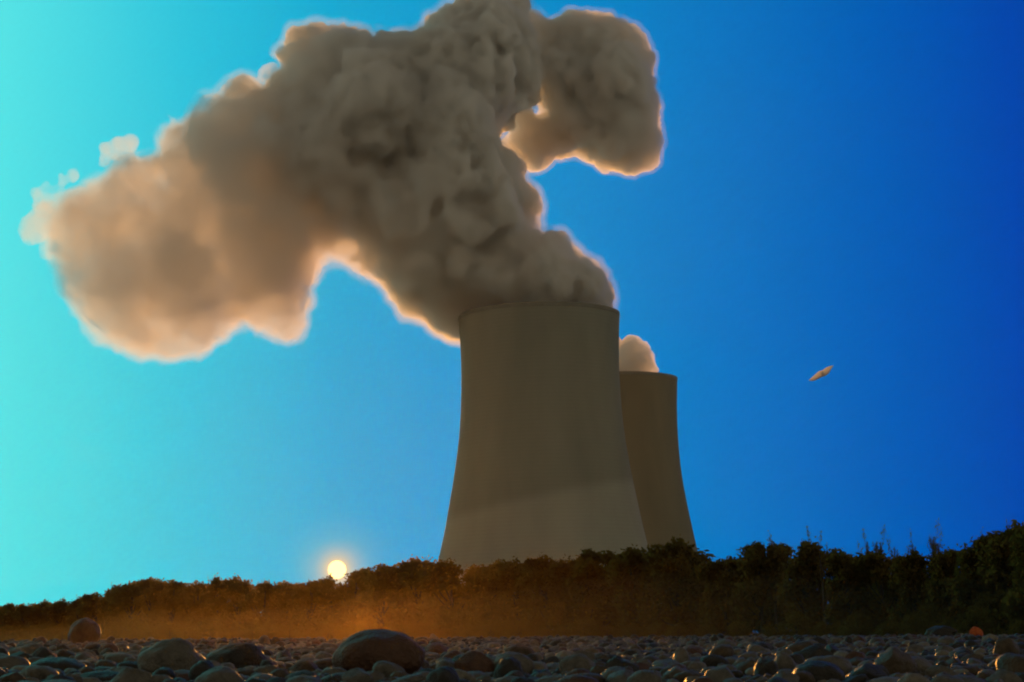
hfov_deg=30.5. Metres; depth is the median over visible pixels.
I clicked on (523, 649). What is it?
beach stone
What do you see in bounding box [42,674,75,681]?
beach stone
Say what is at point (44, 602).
tree
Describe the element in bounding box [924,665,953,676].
beach stone
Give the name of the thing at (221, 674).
beach stone
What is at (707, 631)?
bush
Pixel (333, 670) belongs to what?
beach stone
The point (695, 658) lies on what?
beach stone
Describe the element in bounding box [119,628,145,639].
bush
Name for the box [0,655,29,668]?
beach stone
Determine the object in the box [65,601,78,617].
tree
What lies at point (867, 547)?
sapling
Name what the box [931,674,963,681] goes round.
beach stone
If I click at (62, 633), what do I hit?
bush
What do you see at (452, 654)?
beach stone
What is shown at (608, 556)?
tree
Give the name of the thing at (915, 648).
beach stone
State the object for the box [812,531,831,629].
sapling
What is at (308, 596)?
tree
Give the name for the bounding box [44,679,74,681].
beach stone
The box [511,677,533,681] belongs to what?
beach stone
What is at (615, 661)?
beach stone
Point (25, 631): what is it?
bush
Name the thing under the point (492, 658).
beach stone
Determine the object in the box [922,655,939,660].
beach stone
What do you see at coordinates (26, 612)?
tree
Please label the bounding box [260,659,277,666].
beach stone
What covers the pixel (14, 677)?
beach stone
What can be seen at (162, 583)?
tree
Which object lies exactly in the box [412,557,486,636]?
tree
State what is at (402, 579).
tree
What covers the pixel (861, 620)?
bush
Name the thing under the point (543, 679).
beach stone
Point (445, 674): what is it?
beach stone
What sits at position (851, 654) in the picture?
beach stone
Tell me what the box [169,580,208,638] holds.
tree
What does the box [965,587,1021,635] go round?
bush
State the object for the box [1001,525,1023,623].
tree
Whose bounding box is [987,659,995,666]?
beach stone
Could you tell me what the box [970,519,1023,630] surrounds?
tree
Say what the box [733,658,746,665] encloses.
beach stone
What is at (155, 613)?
tree
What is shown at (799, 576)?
tree
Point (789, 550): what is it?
tree
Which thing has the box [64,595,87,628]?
tree
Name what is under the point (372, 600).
tree
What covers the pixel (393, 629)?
bush
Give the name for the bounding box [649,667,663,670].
beach stone
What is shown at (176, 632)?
bush
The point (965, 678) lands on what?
beach stone
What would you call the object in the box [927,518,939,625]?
sapling
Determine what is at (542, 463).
cooling tower
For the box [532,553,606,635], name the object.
tree
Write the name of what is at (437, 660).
beach stone
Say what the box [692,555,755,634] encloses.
tree
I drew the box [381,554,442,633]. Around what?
tree
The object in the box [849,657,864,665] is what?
beach stone
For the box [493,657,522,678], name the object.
beach stone
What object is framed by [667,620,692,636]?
bush
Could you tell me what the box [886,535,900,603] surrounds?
sapling
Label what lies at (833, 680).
beach stone
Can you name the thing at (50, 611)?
tree
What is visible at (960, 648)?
beach stone
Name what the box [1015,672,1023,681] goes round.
beach stone
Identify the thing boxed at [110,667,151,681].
beach stone
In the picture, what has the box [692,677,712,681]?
beach stone
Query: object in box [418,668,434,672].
beach stone
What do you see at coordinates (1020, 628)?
bush
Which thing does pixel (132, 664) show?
beach stone
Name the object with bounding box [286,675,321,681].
beach stone
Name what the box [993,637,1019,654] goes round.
beach stone
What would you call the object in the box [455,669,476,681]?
beach stone
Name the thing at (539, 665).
beach stone
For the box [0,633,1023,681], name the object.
pebbles
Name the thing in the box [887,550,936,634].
tree
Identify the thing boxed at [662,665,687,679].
beach stone
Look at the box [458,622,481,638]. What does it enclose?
bush
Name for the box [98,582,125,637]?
tree
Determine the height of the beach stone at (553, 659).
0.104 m
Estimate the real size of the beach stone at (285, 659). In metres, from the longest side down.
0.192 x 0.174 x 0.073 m
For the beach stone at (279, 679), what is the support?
on the ground
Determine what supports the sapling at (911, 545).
on the ground
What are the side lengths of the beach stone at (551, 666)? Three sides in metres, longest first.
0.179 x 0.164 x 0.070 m
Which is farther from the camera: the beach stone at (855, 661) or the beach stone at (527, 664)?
the beach stone at (855, 661)
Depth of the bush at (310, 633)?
499.10 m
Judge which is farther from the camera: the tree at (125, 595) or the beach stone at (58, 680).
the tree at (125, 595)
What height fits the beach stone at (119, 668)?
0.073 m
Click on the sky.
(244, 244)
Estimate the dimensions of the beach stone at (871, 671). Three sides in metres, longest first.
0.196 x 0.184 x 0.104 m
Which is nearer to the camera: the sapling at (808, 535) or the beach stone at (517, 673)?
the beach stone at (517, 673)
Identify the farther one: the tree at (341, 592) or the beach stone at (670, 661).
the tree at (341, 592)
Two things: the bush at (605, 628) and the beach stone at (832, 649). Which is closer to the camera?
the beach stone at (832, 649)
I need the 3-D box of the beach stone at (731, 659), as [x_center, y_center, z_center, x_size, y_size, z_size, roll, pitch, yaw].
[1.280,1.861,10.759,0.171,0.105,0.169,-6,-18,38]
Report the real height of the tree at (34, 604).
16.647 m
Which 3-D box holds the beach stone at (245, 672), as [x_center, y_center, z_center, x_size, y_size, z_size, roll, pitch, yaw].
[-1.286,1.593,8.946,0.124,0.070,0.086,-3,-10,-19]
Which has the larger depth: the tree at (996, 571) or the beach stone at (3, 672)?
the tree at (996, 571)
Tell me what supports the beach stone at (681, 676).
on the ground
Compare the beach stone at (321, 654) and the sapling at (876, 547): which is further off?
the sapling at (876, 547)
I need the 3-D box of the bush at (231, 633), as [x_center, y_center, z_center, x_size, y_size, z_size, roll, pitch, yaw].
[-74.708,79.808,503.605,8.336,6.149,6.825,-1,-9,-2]
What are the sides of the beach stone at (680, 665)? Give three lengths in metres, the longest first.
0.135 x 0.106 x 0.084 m
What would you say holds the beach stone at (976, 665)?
on the ground
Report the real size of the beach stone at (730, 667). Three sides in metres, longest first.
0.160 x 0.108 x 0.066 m
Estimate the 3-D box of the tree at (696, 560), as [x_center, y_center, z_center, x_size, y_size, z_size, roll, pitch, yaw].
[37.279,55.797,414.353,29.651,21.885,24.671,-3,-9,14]
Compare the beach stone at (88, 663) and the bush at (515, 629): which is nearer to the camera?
the beach stone at (88, 663)
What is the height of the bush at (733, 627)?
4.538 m
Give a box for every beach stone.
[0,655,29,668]
[0,668,7,676]
[0,672,27,681]
[1,667,11,672]
[11,651,32,658]
[11,665,26,670]
[21,643,43,653]
[21,665,58,679]
[30,657,85,670]
[32,647,54,657]
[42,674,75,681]
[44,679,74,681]
[64,674,82,681]
[68,617,100,643]
[78,660,94,667]
[78,666,95,672]
[80,671,118,681]
[83,677,101,681]
[94,666,111,670]
[105,652,134,662]
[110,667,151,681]
[114,666,131,671]
[117,661,137,668]
[124,657,136,660]
[137,638,199,673]
[140,645,150,652]
[151,667,174,678]
[151,675,170,681]
[163,678,176,681]
[174,671,189,680]
[188,660,213,679]
[194,647,205,649]
[194,666,243,681]
[206,642,265,668]
[211,660,221,666]
[236,668,254,675]
[245,677,265,681]
[249,673,278,680]
[254,665,278,673]
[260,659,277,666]
[266,677,287,681]
[269,668,288,677]
[274,657,296,661]
[276,650,291,658]
[276,661,285,668]
[284,662,293,669]
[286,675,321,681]
[289,660,318,671]
[289,670,318,677]
[314,658,333,669]
[315,651,332,658]
[316,643,338,647]
[321,667,346,673]
[321,672,344,681]
[332,629,424,673]
[341,668,373,681]
[367,671,384,681]
[372,661,405,677]
[391,671,429,681]
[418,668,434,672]
[421,659,429,668]
[424,642,447,653]
[424,652,439,658]
[426,666,459,681]
[430,662,436,668]
[435,657,451,662]
[436,659,454,668]
[443,650,460,657]
[452,655,461,661]
[454,650,494,672]
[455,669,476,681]
[468,671,484,677]
[489,656,495,662]
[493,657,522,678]
[494,651,534,673]
[495,676,516,681]
[504,644,534,655]
[504,670,524,676]
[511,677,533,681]
[534,661,547,669]
[536,675,563,681]
[542,676,564,681]
[544,656,559,663]
[546,663,558,669]
[557,675,597,681]
[559,653,595,672]
[565,669,590,675]
[567,673,604,681]
[573,650,595,660]
[590,666,609,674]
[593,660,604,664]
[595,653,610,659]
[601,666,624,680]
[603,657,639,671]
[607,669,634,681]
[627,670,661,681]
[633,662,648,669]
[643,655,659,662]
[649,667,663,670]
[652,659,680,665]
[653,662,668,666]
[659,667,672,675]
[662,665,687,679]
[667,664,686,668]
[673,670,704,681]
[684,676,700,681]
[690,657,699,660]
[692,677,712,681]
[700,655,729,666]
[700,667,715,673]
[705,666,735,681]
[709,644,733,657]
[716,664,735,669]
[723,678,742,681]
[725,656,744,664]
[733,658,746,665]
[736,660,757,674]
[747,642,771,649]
[754,659,778,675]
[767,677,788,681]
[774,673,799,681]
[775,653,794,669]
[777,669,792,672]
[786,641,813,652]
[790,653,804,663]
[792,660,844,680]
[794,671,814,681]
[798,645,832,659]
[803,655,852,675]
[813,643,826,647]
[824,645,838,653]
[827,679,840,681]
[833,650,847,657]
[842,674,867,681]
[845,651,865,658]
[846,663,889,679]
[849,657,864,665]
[865,651,880,656]
[868,676,899,681]
[873,647,916,674]
[897,673,930,681]
[905,644,924,652]
[912,656,932,671]
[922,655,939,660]
[924,646,938,648]
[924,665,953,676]
[925,625,956,635]
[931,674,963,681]
[945,657,961,665]
[953,647,973,652]
[954,674,984,681]
[960,654,983,661]
[967,658,981,663]
[969,626,982,635]
[969,664,983,666]
[977,669,994,674]
[985,656,998,663]
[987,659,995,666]
[987,668,1022,681]
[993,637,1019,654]
[996,653,1023,672]
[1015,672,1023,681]
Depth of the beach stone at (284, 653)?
14.54 m
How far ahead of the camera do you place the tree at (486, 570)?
487.53 m
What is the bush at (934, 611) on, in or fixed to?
on the ground
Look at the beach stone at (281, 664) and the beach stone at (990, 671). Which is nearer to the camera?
the beach stone at (990, 671)
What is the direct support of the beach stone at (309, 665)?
on the ground
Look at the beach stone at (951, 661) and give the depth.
10.19 m
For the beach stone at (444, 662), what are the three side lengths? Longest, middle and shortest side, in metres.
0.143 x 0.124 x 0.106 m
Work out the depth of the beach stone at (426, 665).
9.70 m
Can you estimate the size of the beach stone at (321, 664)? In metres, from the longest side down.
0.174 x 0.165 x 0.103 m
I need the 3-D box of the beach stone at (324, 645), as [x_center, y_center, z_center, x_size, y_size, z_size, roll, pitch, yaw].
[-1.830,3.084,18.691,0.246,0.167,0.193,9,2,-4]
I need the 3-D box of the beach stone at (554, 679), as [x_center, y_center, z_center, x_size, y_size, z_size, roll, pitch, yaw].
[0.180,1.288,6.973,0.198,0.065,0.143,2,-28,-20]
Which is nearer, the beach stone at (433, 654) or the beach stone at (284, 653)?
the beach stone at (433, 654)
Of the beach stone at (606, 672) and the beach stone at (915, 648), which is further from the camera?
the beach stone at (915, 648)
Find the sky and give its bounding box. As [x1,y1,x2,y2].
[0,0,1023,628]
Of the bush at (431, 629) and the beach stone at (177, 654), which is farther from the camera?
the bush at (431, 629)
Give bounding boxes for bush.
[0,625,18,641]
[4,625,32,639]
[14,620,48,640]
[28,621,57,640]
[49,625,68,639]
[96,619,118,639]
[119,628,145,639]
[127,624,165,640]
[150,619,183,639]
[176,620,206,638]
[186,620,228,639]
[220,628,244,638]
[240,625,264,639]
[253,620,283,638]
[276,622,303,637]
[295,626,320,638]
[315,619,346,640]
[334,627,355,639]
[351,618,377,633]
[382,625,397,631]
[392,621,421,638]
[409,616,446,638]
[436,627,461,638]
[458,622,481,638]
[499,617,535,637]
[552,625,575,637]
[595,624,620,637]
[617,622,644,637]
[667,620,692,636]
[693,625,714,636]
[723,621,758,635]
[726,619,751,636]
[760,624,778,636]
[810,619,838,635]
[836,612,875,635]
[872,621,901,635]
[898,612,936,635]
[914,595,965,635]
[936,616,964,632]
[948,604,1002,634]
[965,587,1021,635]
[999,618,1023,634]
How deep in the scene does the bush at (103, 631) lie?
553.51 m
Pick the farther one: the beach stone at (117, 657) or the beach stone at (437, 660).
the beach stone at (117, 657)
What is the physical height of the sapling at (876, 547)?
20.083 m
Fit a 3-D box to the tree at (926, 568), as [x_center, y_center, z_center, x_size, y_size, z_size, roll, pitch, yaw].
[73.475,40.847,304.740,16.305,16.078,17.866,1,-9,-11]
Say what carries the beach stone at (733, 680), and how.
on the ground
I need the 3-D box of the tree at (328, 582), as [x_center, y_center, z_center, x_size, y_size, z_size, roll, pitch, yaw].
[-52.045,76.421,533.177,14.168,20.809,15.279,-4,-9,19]
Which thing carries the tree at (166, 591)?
on the ground
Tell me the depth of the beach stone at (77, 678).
7.26 m
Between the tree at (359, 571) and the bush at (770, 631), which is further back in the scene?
the tree at (359, 571)
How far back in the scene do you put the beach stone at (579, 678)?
6.42 m
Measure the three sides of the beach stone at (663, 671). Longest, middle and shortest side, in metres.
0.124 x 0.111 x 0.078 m
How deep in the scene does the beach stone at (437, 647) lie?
16.57 m
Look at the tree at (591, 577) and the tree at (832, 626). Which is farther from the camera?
the tree at (591, 577)
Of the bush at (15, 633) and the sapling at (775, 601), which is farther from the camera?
the bush at (15, 633)
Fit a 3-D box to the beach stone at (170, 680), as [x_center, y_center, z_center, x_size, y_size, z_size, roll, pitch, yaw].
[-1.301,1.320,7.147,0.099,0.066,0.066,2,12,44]
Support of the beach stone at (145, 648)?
on the ground
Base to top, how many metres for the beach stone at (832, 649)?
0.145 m
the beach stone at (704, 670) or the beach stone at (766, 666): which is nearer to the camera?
the beach stone at (704, 670)
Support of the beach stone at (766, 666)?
on the ground
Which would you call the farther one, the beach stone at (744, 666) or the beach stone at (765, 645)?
the beach stone at (765, 645)
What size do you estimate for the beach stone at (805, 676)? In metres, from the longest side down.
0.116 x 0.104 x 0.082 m
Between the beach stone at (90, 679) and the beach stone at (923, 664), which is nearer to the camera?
the beach stone at (90, 679)
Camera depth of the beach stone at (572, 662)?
8.89 m
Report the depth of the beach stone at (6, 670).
8.85 m
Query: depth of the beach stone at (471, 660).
8.98 m
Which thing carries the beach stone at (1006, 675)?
on the ground
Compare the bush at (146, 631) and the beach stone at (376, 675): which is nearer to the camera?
the beach stone at (376, 675)
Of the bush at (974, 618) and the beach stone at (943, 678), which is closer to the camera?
the beach stone at (943, 678)
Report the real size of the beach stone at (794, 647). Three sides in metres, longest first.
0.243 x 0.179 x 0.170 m
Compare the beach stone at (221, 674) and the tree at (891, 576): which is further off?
the tree at (891, 576)
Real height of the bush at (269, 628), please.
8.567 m
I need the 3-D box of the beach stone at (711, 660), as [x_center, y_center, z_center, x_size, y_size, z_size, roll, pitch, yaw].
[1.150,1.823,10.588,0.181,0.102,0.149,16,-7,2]
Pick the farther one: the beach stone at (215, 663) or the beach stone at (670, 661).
the beach stone at (670, 661)
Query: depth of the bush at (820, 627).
299.03 m
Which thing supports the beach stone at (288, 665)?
on the ground
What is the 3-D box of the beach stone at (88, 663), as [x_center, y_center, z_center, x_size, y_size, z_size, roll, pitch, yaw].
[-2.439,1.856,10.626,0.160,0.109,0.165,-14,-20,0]
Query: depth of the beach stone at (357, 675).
7.37 m
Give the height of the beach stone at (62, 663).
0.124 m
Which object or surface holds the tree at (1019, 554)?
on the ground
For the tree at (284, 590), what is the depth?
530.62 m
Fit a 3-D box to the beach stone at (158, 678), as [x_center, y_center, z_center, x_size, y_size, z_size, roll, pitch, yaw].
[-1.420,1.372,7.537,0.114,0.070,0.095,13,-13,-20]
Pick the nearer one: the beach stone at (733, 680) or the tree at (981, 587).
the beach stone at (733, 680)
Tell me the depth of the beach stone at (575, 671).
7.98 m
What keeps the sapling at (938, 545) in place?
on the ground
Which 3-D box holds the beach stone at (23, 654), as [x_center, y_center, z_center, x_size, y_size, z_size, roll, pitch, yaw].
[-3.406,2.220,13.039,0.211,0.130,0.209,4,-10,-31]
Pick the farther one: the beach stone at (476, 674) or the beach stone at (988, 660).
the beach stone at (988, 660)
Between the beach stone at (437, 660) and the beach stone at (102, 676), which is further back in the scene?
the beach stone at (437, 660)
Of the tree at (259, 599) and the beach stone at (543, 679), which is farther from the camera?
the tree at (259, 599)
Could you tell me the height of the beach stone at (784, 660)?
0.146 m
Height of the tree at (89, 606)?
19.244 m
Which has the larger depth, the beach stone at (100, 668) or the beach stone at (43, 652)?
the beach stone at (43, 652)
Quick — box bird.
[809,365,832,380]
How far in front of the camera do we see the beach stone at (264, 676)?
7.62 m
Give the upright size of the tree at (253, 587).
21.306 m
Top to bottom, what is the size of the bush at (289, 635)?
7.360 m
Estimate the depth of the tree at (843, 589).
314.64 m
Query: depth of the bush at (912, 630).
278.67 m
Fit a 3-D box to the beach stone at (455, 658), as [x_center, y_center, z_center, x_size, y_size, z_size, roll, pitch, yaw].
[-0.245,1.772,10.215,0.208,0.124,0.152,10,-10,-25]
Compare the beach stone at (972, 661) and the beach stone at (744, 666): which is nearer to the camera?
the beach stone at (744, 666)
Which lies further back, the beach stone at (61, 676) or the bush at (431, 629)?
the bush at (431, 629)
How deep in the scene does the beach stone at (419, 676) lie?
7.29 m
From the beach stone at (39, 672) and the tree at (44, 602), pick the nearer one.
the beach stone at (39, 672)
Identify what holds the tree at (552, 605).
on the ground
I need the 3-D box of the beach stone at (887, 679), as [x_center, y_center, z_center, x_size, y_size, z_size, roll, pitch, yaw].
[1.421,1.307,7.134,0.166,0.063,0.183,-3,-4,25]
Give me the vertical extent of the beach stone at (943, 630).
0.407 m
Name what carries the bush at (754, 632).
on the ground
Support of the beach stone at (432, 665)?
on the ground
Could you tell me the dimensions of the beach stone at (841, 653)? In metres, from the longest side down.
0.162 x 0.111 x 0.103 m
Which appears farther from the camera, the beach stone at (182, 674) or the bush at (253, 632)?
the bush at (253, 632)
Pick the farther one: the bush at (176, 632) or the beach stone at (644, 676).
the bush at (176, 632)
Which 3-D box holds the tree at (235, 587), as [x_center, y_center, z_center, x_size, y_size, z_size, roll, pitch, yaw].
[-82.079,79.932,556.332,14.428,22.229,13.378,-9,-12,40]
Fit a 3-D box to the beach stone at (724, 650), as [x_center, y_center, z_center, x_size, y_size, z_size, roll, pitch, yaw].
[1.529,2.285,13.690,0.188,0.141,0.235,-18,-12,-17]
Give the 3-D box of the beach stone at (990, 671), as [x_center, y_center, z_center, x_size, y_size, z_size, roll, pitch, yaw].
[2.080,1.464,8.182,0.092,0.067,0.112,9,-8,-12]
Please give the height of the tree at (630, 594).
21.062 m
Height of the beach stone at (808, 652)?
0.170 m
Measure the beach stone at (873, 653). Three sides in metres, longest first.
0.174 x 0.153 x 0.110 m
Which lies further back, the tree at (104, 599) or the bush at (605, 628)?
the tree at (104, 599)
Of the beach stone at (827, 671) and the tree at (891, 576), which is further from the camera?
the tree at (891, 576)
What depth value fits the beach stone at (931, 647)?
18.79 m
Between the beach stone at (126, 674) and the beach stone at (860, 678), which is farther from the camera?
the beach stone at (860, 678)
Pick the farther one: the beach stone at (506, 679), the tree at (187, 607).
the tree at (187, 607)
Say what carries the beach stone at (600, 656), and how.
on the ground
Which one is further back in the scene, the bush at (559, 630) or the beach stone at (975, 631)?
the bush at (559, 630)
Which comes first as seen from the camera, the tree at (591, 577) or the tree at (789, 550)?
the tree at (789, 550)
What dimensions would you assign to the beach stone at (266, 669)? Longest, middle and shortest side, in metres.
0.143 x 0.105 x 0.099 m
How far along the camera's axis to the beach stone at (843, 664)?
8.62 m
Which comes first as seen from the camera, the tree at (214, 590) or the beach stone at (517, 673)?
the beach stone at (517, 673)
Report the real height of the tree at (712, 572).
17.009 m
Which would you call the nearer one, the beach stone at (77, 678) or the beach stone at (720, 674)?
the beach stone at (720, 674)
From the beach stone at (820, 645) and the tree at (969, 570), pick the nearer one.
the beach stone at (820, 645)
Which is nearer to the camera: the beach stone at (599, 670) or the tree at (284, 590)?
the beach stone at (599, 670)
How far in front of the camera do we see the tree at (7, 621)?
626.21 m
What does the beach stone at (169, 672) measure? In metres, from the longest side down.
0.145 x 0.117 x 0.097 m
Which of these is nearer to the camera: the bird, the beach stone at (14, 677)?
the beach stone at (14, 677)
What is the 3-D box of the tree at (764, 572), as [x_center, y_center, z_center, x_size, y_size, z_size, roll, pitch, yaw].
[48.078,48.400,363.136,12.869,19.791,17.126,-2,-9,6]
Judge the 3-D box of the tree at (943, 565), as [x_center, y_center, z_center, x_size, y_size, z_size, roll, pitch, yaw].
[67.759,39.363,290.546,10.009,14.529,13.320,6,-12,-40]
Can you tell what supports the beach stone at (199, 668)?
on the ground
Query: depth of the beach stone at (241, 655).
10.44 m
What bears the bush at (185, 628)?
on the ground
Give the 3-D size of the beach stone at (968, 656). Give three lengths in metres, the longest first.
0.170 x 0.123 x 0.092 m
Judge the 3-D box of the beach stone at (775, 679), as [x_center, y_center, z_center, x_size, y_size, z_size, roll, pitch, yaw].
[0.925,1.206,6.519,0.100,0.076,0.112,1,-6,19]
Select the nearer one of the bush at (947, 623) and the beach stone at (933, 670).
the beach stone at (933, 670)
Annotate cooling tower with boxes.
[438,301,653,629]
[619,371,697,608]
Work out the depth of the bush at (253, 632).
501.26 m
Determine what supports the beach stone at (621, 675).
on the ground
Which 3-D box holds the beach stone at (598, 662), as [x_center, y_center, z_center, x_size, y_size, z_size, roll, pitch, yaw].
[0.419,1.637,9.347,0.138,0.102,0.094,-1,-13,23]
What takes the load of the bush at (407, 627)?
on the ground
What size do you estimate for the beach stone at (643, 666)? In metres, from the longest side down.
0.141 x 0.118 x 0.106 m
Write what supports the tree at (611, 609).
on the ground
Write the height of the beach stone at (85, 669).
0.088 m
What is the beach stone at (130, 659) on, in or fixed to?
on the ground
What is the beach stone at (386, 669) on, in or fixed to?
on the ground
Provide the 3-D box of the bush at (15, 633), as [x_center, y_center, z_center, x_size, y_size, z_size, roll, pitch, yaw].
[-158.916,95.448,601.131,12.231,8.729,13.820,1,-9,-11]
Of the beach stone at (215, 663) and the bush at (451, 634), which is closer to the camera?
the beach stone at (215, 663)
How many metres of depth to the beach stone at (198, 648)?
19.56 m
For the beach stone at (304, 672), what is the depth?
7.46 m
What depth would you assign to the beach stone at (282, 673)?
8.23 m
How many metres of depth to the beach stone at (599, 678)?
7.21 m
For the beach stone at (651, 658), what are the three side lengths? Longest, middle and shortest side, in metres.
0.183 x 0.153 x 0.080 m
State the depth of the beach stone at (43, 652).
14.94 m
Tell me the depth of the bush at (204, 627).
507.83 m
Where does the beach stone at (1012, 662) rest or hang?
on the ground
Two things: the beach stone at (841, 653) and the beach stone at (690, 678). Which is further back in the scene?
the beach stone at (841, 653)
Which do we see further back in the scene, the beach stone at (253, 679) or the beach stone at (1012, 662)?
the beach stone at (1012, 662)
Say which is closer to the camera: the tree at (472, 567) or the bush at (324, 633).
the bush at (324, 633)
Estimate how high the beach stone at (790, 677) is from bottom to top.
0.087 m
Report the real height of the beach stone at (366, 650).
0.271 m
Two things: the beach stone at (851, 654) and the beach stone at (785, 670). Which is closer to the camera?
the beach stone at (785, 670)
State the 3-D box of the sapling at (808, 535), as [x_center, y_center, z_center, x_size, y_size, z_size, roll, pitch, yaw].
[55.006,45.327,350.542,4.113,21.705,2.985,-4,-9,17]
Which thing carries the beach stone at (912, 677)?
on the ground
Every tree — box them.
[0,602,19,617]
[0,610,14,638]
[7,603,39,638]
[16,602,44,640]
[33,599,57,639]
[41,597,75,638]
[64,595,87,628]
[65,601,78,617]
[76,590,107,626]
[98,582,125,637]
[98,594,141,617]
[100,581,157,639]
[121,576,170,638]
[152,580,189,638]
[154,577,174,622]
[163,582,199,636]
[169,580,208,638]
[198,572,227,636]
[209,573,256,638]
[226,582,259,633]
[238,580,289,636]
[266,580,305,637]
[288,579,338,637]
[308,573,343,638]
[327,571,377,634]
[335,567,395,621]
[348,563,412,630]
[363,564,403,615]
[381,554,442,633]
[394,555,462,633]
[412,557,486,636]
[436,563,487,631]
[458,564,495,635]
[464,558,516,637]
[483,556,541,635]
[514,552,574,635]
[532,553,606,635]
[565,548,610,633]
[568,548,623,636]
[600,545,661,625]
[605,544,653,635]
[636,534,706,634]
[636,548,715,636]
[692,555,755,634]
[693,556,755,635]
[728,540,790,634]
[740,542,797,632]
[775,536,828,634]
[775,547,863,635]
[822,551,872,634]
[826,552,889,635]
[851,549,906,634]
[873,552,930,634]
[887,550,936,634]
[918,548,970,633]
[919,543,983,630]
[939,531,1018,633]
[954,531,1005,633]
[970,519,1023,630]
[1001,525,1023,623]
[1003,526,1023,622]
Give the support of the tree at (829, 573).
on the ground
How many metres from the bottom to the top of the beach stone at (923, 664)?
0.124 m
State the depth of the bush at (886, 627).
282.70 m
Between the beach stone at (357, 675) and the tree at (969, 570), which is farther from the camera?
the tree at (969, 570)
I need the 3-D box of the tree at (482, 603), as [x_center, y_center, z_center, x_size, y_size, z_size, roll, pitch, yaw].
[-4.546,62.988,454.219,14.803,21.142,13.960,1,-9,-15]
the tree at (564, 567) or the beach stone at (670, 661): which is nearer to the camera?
the beach stone at (670, 661)
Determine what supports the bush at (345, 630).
on the ground
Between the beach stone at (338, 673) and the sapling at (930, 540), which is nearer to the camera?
the beach stone at (338, 673)
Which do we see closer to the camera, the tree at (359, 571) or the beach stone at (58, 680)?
the beach stone at (58, 680)
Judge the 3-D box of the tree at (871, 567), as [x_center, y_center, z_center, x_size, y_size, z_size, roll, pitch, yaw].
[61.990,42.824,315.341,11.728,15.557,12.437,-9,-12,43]
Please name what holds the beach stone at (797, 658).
on the ground
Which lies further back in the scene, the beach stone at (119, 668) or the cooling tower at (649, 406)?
the cooling tower at (649, 406)
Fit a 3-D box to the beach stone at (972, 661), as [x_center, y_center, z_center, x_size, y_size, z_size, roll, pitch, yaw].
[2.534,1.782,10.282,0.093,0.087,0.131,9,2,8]
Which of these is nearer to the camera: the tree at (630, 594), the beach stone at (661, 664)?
the beach stone at (661, 664)
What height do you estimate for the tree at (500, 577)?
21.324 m
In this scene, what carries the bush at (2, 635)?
on the ground
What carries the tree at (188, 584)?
on the ground
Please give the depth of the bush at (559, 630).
396.02 m
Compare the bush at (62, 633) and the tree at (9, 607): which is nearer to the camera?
the bush at (62, 633)
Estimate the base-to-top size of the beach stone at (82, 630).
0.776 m
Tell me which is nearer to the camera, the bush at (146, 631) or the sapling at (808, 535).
the sapling at (808, 535)
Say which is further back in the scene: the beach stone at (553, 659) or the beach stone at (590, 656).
the beach stone at (590, 656)
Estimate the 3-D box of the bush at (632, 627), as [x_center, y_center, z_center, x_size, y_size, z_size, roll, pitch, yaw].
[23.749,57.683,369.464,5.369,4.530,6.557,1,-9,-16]
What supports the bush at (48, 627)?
on the ground
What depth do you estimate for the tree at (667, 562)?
384.40 m
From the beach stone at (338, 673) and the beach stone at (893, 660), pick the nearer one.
the beach stone at (338, 673)
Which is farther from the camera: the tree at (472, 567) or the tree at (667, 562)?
the tree at (472, 567)
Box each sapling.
[767,530,778,635]
[798,526,809,612]
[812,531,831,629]
[857,529,873,595]
[872,525,885,621]
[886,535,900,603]
[906,529,915,553]
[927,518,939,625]
[933,527,944,621]
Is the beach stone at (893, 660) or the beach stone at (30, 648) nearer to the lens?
the beach stone at (893, 660)
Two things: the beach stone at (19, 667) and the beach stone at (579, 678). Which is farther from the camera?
the beach stone at (19, 667)
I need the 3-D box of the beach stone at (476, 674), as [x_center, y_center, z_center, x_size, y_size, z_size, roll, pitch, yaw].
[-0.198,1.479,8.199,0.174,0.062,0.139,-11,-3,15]
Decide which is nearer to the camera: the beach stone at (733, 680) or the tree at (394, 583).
the beach stone at (733, 680)
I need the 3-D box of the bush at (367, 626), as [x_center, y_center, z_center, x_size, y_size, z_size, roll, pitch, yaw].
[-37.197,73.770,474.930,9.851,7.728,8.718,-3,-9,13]

